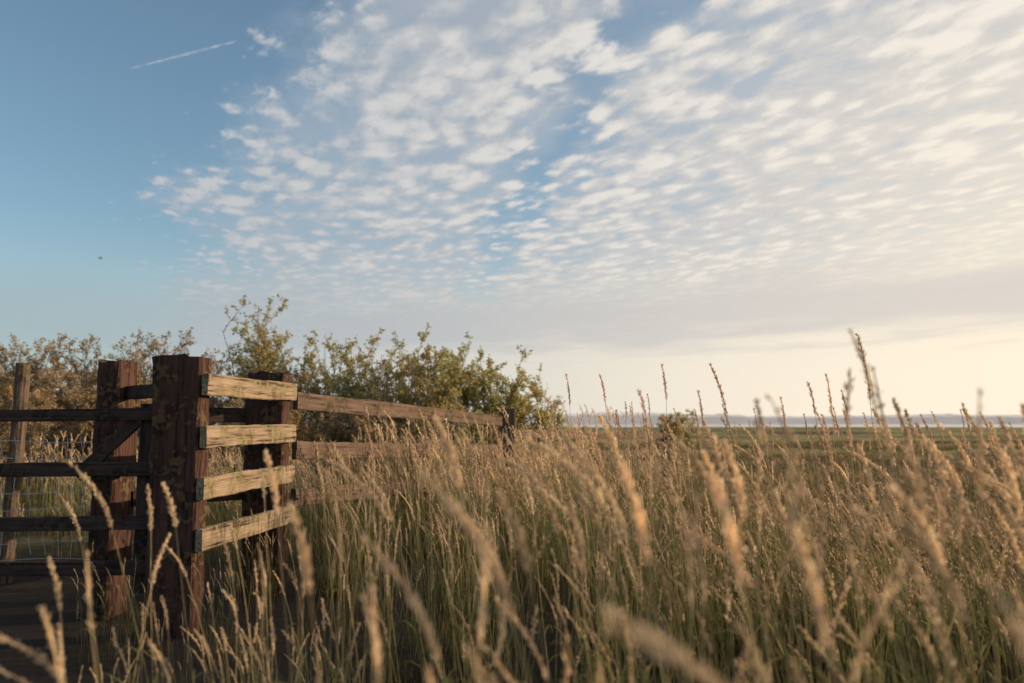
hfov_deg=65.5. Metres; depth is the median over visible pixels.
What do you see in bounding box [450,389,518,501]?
hedge shrub
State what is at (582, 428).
hedge shrub
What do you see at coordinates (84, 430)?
hedge shrub
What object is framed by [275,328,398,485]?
hedge shrub
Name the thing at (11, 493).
wire fence
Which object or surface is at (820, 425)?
estuary water
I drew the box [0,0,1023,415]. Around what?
sky
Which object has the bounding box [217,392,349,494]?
hedge shrub
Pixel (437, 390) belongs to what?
hedge shrub
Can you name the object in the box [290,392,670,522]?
rail fence
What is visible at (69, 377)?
hedge shrub
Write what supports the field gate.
attached to the wooden stile
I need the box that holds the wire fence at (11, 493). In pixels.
[0,363,138,583]
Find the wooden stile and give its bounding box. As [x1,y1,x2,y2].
[84,353,296,638]
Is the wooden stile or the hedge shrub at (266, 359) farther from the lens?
the hedge shrub at (266, 359)
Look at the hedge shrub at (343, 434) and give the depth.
11.87 m
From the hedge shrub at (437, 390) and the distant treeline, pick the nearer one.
the hedge shrub at (437, 390)
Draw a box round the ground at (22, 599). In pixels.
[0,427,1023,682]
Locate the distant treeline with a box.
[2,412,1023,423]
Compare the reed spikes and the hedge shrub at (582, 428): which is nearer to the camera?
the reed spikes
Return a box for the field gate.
[0,404,151,592]
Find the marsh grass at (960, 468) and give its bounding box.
[527,437,1023,682]
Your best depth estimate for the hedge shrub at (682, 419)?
17.74 m
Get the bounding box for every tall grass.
[0,328,1023,682]
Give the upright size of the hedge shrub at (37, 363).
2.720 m
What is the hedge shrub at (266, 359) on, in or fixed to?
on the ground at (22, 599)
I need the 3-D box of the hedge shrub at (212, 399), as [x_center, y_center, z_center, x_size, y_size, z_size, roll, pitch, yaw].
[-5.340,1.179,12.661,2.451,2.896,2.390,0,-6,0]
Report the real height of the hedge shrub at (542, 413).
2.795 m
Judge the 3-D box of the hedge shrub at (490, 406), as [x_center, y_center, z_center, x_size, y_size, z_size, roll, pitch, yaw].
[-0.467,1.350,13.277,2.079,2.621,1.745,-3,-7,29]
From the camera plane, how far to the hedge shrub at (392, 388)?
13.58 m
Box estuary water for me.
[216,424,1023,426]
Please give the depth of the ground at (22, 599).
4.12 m
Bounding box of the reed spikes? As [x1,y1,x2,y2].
[364,333,1023,682]
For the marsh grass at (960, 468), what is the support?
on the ground at (22, 599)
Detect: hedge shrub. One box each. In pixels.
[0,332,99,492]
[0,357,96,505]
[1,332,151,493]
[76,378,243,490]
[81,327,252,465]
[209,293,323,471]
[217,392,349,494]
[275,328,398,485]
[333,383,435,502]
[339,352,433,440]
[359,322,497,493]
[432,345,545,493]
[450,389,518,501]
[496,362,584,476]
[531,405,592,493]
[649,409,703,482]
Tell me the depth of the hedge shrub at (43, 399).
10.52 m

